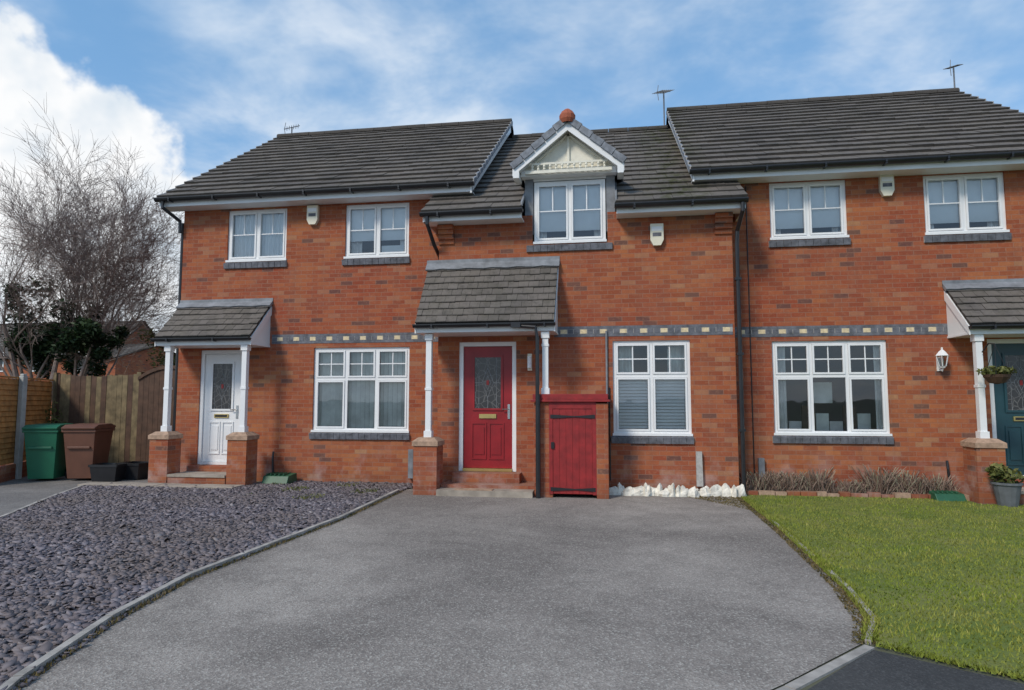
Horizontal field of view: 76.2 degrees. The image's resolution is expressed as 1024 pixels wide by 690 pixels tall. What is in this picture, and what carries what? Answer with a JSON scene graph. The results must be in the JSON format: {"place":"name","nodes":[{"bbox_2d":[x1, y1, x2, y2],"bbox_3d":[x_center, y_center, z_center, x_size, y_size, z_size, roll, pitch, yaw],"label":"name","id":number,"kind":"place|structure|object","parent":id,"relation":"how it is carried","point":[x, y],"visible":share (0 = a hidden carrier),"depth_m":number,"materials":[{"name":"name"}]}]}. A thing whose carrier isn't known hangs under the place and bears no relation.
{"place":"outdoors","nodes":[
{"label":"outdoors","id":0,"kind":"place"},
{"bbox_2d":[0,476,147,515],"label":"path","id":1,"kind":"structure","parent":0,"point":[15,494],"depth_m":10.90,"materials":[{"name":"grey concrete"}]},
{"bbox_2d":[0,461,26,482],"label":"garden wall","id":2,"kind":"structure","parent":1,"relation":"on","point":[7,472],"depth_m":12.11,"materials":[{"name":"brick"}]},
{"bbox_2d":[0,376,18,465],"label":"lap fence","id":3,"kind":"object","parent":2,"relation":"on","point":[8,400],"visible":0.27,"depth_m":12.12,"materials":[{"name":"brown wood"}]},
{"bbox_2d":[23,378,53,460],"bbox_3d":[-9.700,1.495,13.276,0.070,1.630,1.490,1,-5,-16],"label":"lap fence","id":4,"kind":"object","parent":2,"relation":"on","point":[38,399],"visible":0.3,"depth_m":13.34,"materials":[{"name":"brown wood"}]},
{"bbox_2d":[45,401,66,422],"bbox_3d":[-9.906,1.670,13.816,0.958,1.019,0.609,1,-5,-8],"label":"climbing shrub","id":5,"kind":"object","parent":4,"relation":"attached to","point":[52,419],"visible":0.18,"depth_m":13.84,"materials":[{"name":"green plant"}]},
{"bbox_2d":[14,374,27,478],"bbox_3d":[-9.357,1.545,12.432,0.100,1.990,0.100,-1,-5,9],"label":"fence post","id":6,"kind":"object","parent":1,"relation":"on","point":[20,421],"visible":0.98,"depth_m":12.40,"materials":[{"name":"concrete"}]},
{"bbox_2d":[0,485,84,517],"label":"path edging","id":7,"kind":"object","parent":1,"relation":"on","point":[14,511],"visible":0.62,"depth_m":9.21,"materials":[{"name":"concrete"}]},
{"bbox_2d":[22,423,72,478],"bbox_3d":[-8.678,2.005,12.265,0.600,1.045,0.817,1,-5,-9],"label":"wheelie bin","id":8,"kind":"object","parent":1,"relation":"on","point":[45,451],"visible":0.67,"depth_m":11.96,"materials":[{"name":"green plastic"}]},
{"bbox_2d":[61,423,115,478],"bbox_3d":[-7.988,2.010,12.328,0.600,1.044,0.817,0,-5,-5],"label":"wheelie bin","id":9,"kind":"object","parent":1,"relation":"on","point":[86,444],"visible":0.87,"depth_m":12.02,"materials":[{"name":"brown plastic"}]},
{"bbox_2d":[51,372,144,462],"bbox_3d":[-8.842,1.622,13.893,2.100,2.080,0.110,-1,-5,9],"label":"board fence","id":10,"kind":"object","parent":1,"relation":"on","point":[112,399],"visible":0.56,"depth_m":13.88,"materials":[{"name":"brown wood"}]},
{"bbox_2d":[88,463,126,481],"bbox_3d":[-7.457,2.351,12.084,0.530,0.305,0.400,0,-5,0],"label":"recycling box","id":11,"kind":"object","parent":1,"relation":"on","point":[106,472],"visible":1,"depth_m":11.91,"materials":[{"name":"black plastic"}]},
{"bbox_2d":[116,461,148,479],"bbox_3d":[-7.129,2.375,12.365,0.530,0.305,0.400,-1,-5,15],"label":"recycling box","id":12,"kind":"object","parent":1,"relation":"on","point":[136,470],"visible":0.63,"depth_m":12.20,"materials":[{"name":"black plastic"}]},
{"bbox_2d":[135,365,174,460],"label":"garden gate","id":13,"kind":"structure","parent":1,"relation":"on","point":[150,403],"depth_m":13.58,"materials":[{"name":"brown wood"}]},
{"bbox_2d":[0,321,155,345],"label":"tiled roof","id":14,"kind":"structure","parent":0,"point":[12,325],"depth_m":51.79,"materials":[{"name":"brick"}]},
{"bbox_2d":[0,344,175,419],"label":"brick house","id":15,"kind":"structure","parent":0,"point":[139,363],"depth_m":40.31,"materials":[{"name":"red brick"}]},
{"bbox_2d":[175,199,438,482],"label":"walls","id":16,"kind":"structure","parent":0,"point":[314,286],"depth_m":12.08,"materials":[{"name":"brick"}]},
{"bbox_2d":[21,489,866,689],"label":"driveway","id":17,"kind":"structure","parent":0,"point":[407,589],"depth_m":4.66,"materials":[{"name":"grey asphalt"}]},
{"bbox_2d":[0,489,398,689],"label":"path edging","id":18,"kind":"object","parent":17,"relation":"on","point":[16,678],"visible":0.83,"depth_m":4.72,"materials":[{"name":"concrete"}]},
{"bbox_2d":[12,490,402,689],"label":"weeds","id":19,"kind":"object","parent":17,"relation":"on","point":[165,591],"visible":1,"depth_m":5.07,"materials":[{"name":"grey concrete"}]},
{"bbox_2d":[531,394,609,498],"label":"bin store","id":20,"kind":"structure","parent":17,"relation":"on","point":[570,462],"depth_m":9.96,"materials":[{"name":"brick"}]},
{"bbox_2d":[549,402,596,494],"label":"doors","id":21,"kind":"structure","parent":20,"relation":"in","point":[574,459],"depth_m":9.97,"materials":[{"name":"red paint"}]},
{"bbox_2d":[412,121,748,498],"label":"trim","id":22,"kind":"structure","parent":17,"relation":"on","point":[567,152],"depth_m":10.56,"materials":[{"name":"white plastic"}]},
{"bbox_2d":[415,266,557,323],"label":"porch roof","id":23,"kind":"structure","parent":22,"relation":"on","point":[506,295],"depth_m":10.65,"materials":[{"name":"tile"}]},
{"bbox_2d":[459,179,693,471],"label":"windows and door","id":24,"kind":"structure","parent":22,"relation":"attached to","point":[653,405],"depth_m":10.94,"materials":[{"name":"white plastic"}]},
{"bbox_2d":[609,482,746,497],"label":"border stones","id":25,"kind":"object","parent":17,"relation":"on","point":[717,490],"visible":0.97,"depth_m":10.10,"materials":[{"name":"white stone"}]},
{"bbox_2d":[687,495,748,509],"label":"moss litter","id":26,"kind":"object","parent":17,"relation":"on","point":[723,501],"visible":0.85,"depth_m":9.68,"materials":[{"name":"brown gravel"}]},
{"bbox_2d":[737,497,875,644],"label":"moss litter","id":27,"kind":"object","parent":17,"relation":"on","point":[804,556],"visible":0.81,"depth_m":5.43,"materials":[{"name":"plant"}]},
{"bbox_2d":[740,496,881,641],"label":"grass","id":28,"kind":"structure","parent":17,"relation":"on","point":[826,565],"depth_m":5.37,"materials":[{"name":"green plant"}]},
{"bbox_2d":[763,512,875,644],"bbox_3d":[2.935,2.061,6.840,0.234,0.030,5.872,-1,-5,13],"label":"path edging","id":29,"kind":"object","parent":17,"relation":"on","point":[869,628],"visible":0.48,"depth_m":4.60,"materials":[{"name":"concrete"}]},
{"bbox_2d":[0,0,1023,352],"label":"sky","id":30,"kind":"structure","parent":0,"point":[196,85],"materials":[{"name":"blue"}]},
{"bbox_2d":[256,481,1023,689],"bbox_3d":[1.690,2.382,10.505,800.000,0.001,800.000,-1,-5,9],"label":"ground","id":31,"kind":"structure","parent":0,"point":[944,663],"depth_m":3.70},
{"bbox_2d":[1,275,130,402],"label":"holly bush","id":32,"kind":"object","parent":31,"relation":"on","point":[91,335],"visible":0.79,"depth_m":16.37,"materials":[{"name":"green plant"}]},
{"bbox_2d":[0,92,184,380],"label":"bare tree","id":33,"kind":"object","parent":31,"relation":"on","point":[101,291],"visible":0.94,"depth_m":16.43,"materials":[{"name":"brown plant"}]},
{"bbox_2d":[137,327,175,367],"bbox_3d":[-8.730,1.182,17.784,2.645,3.603,1.776,1,-5,-13],"label":"garden shrub","id":34,"kind":"object","parent":31,"relation":"on","point":[162,360],"visible":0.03,"depth_m":17.36,"materials":[{"name":"green plant"}]},
{"bbox_2d":[0,480,412,689],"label":"slate gravel","id":35,"kind":"structure","parent":31,"relation":"on","point":[158,519],"depth_m":6.88,"materials":[{"name":"grey gravel"}]},
{"bbox_2d":[77,482,242,488],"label":"paving slabs","id":36,"kind":"structure","parent":35,"relation":"on","point":[143,484],"depth_m":11.21,"materials":[{"name":"concrete"}]},
{"bbox_2d":[262,472,296,483],"bbox_3d":[-4.153,2.382,11.658,0.480,0.192,0.396,-1,-5,9],"label":"drain cover","id":37,"kind":"object","parent":35,"relation":"on","point":[282,477],"visible":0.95,"depth_m":11.54,"materials":[{"name":"green plastic"}]},
{"bbox_2d":[249,482,380,499],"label":"weeds","id":38,"kind":"object","parent":35,"relation":"on","point":[345,484],"visible":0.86,"depth_m":10.59,"materials":[{"name":"green plant"}]},
{"bbox_2d":[148,121,512,484],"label":"trim","id":39,"kind":"structure","parent":31,"relation":"on","point":[240,468],"depth_m":11.80,"materials":[{"name":"white plastic"}]},
{"bbox_2d":[154,306,269,337],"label":"porch roof","id":40,"kind":"structure","parent":39,"relation":"on","point":[214,322],"depth_m":11.94,"materials":[{"name":"tile"}]},
{"bbox_2d":[197,202,409,464],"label":"windows and door","id":41,"kind":"structure","parent":39,"relation":"attached to","point":[255,236],"depth_m":12.12,"materials":[{"name":"white plastic"}]},
{"bbox_2d":[157,118,513,196],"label":"tiled roof","id":42,"kind":"structure","parent":39,"relation":"on","point":[425,153],"depth_m":13.69,"materials":[{"name":"tile"}]},
{"bbox_2d":[284,123,299,132],"bbox_3d":[-5.739,-5.418,17.011,0.393,0.729,0.280,2,-5,-20],"label":"tv aerial","id":43,"kind":"object","parent":42,"relation":"on","point":[291,127],"visible":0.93,"depth_m":17.01,"materials":[{"name":"grey metal"}]},
{"bbox_2d":[339,240,402,427],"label":"rooms","id":44,"kind":"object","parent":39,"relation":"attached to","point":[367,246],"visible":0.01,"depth_m":14.02,"materials":[{"name":"paint"}]},
{"bbox_2d":[437,212,738,491],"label":"walls","id":45,"kind":"structure","parent":31,"relation":"on","point":[682,274],"depth_m":10.71,"materials":[{"name":"brick"}]},
{"bbox_2d":[420,119,747,225],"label":"tiled roof","id":46,"kind":"structure","parent":45,"relation":"on","point":[652,160],"depth_m":11.66,"materials":[{"name":"tile"}]},
{"bbox_2d":[559,108,574,121],"bbox_3d":[0.920,-3.805,10.860,0.270,0.250,0.270,-1,-5,9],"label":"ridge finial","id":47,"kind":"object","parent":46,"relation":"on","point":[567,114],"visible":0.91,"depth_m":10.76,"materials":[{"name":"ceramic"}]},
{"bbox_2d":[652,85,672,125],"bbox_3d":[3.547,-5.580,15.244,0.280,0.959,0.638,-4,-6,42],"label":"tv aerial","id":48,"kind":"object","parent":46,"relation":"on","point":[661,91],"visible":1,"depth_m":15.22,"materials":[{"name":"grey metal"}]},
{"bbox_2d":[533,226,667,371],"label":"rooms","id":49,"kind":"object","parent":45,"relation":"in","point":[661,365],"visible":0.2,"depth_m":12.49,"materials":[{"name":"paint"}]},
{"bbox_2d":[776,644,874,689],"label":"kerb","id":50,"kind":"structure","parent":31,"relation":"on","point":[809,678],"depth_m":3.61,"materials":[{"name":"concrete"}]},
{"bbox_2d":[666,91,1023,504],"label":"trim","id":51,"kind":"structure","parent":31,"relation":"on","point":[982,450],"depth_m":10.39,"materials":[{"name":"white plastic"}]},
{"bbox_2d":[666,88,1023,168],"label":"tiled roof","id":52,"kind":"structure","parent":51,"relation":"on","point":[932,122],"depth_m":12.26,"materials":[{"name":"tile"}]},
{"bbox_2d":[945,60,962,87],"bbox_3d":[9.801,-5.859,14.476,0.568,0.887,0.280,4,-6,-42],"label":"tv aerial","id":53,"kind":"object","parent":52,"relation":"on","point":[950,67],"visible":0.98,"depth_m":14.46,"materials":[{"name":"grey metal"}]},
{"bbox_2d":[769,172,1023,474],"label":"windows and door","id":54,"kind":"structure","parent":51,"relation":"attached to","point":[963,200],"depth_m":10.62,"materials":[{"name":"white plastic"}]},
{"bbox_2d":[947,289,1023,325],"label":"porch roof","id":55,"kind":"structure","parent":51,"relation":"on","point":[989,307],"depth_m":9.96,"materials":[{"name":"tile"}]},
{"bbox_2d":[976,343,1016,383],"bbox_3d":[6.980,0.261,9.432,0.493,0.609,0.419,-3,-6,35],"label":"hanging basket","id":56,"kind":"object","parent":51,"relation":"hanging from","point":[1000,374],"visible":1,"depth_m":9.33,"materials":[{"name":"brown wicker"}]},
{"bbox_2d":[746,490,968,500],"bbox_3d":[5.247,2.295,9.998,3.227,0.090,0.099,-1,-5,9],"label":"garden edging","id":57,"kind":"object","parent":31,"relation":"on","point":[838,494],"visible":0.65,"depth_m":10.00,"materials":[{"name":"brick"}]},
{"bbox_2d":[781,222,986,428],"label":"rooms","id":58,"kind":"object","parent":31,"relation":"on","point":[863,395],"visible":0.02,"depth_m":12.38,"materials":[{"name":"paint"}]},
{"bbox_2d":[732,170,1023,493],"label":"walls","id":59,"kind":"structure","parent":0,"point":[888,265],"depth_m":10.59,"materials":[{"name":"brick"}]},
{"bbox_2d":[936,347,948,370],"bbox_3d":[6.747,0.226,10.264,0.179,0.382,0.238,2,-5,-18],"label":"wall lantern","id":60,"kind":"object","parent":59,"relation":"attached to","point":[941,353],"depth_m":10.24,"materials":[{"name":"white plastic"}]},
{"bbox_2d":[746,494,1023,676],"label":"lawn","id":61,"kind":"structure","parent":0,"point":[999,658],"depth_m":5.83,"materials":[{"name":"plant"}]},
{"bbox_2d":[867,639,1023,680],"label":"grass","id":62,"kind":"structure","parent":61,"relation":"on","point":[959,663],"depth_m":3.70,"materials":[{"name":"green plant"}]},
{"bbox_2d":[929,490,966,501],"bbox_3d":[6.472,2.244,9.707,0.400,0.142,0.296,-1,-5,9],"label":"drain cover","id":63,"kind":"object","parent":61,"relation":"on","point":[942,495],"visible":0.98,"depth_m":9.63,"materials":[{"name":"green plastic"}]},
{"bbox_2d":[985,462,1023,506],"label":"potted plant","id":64,"kind":"object","parent":61,"relation":"on","point":[1007,492],"visible":0.99,"depth_m":9.11,"materials":[{"name":"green plant"}]},
{"bbox_2d":[808,650,1023,689],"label":"road","id":65,"kind":"structure","parent":0,"point":[875,670],"depth_m":3.53,"materials":[{"name":"grey asphalt"}]},
{"label":"flower bed","id":66,"kind":"object","parent":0,"visible":0},
{"bbox_2d":[758,480,924,492],"bbox_3d":[5.126,2.228,10.241,2.627,0.267,0.257,-1,-5,9],"label":"shrub foliage","id":67,"kind":"object","parent":66,"relation":"on","point":[798,486],"visible":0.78,"depth_m":10.21,"materials":[{"name":"plant"}]},
{"bbox_2d":[739,465,960,493],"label":"lavender plants","id":68,"kind":"object","parent":66,"relation":"on","point":[776,482],"visible":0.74,"depth_m":10.18,"materials":[{"name":"grey plant"}]}
]}

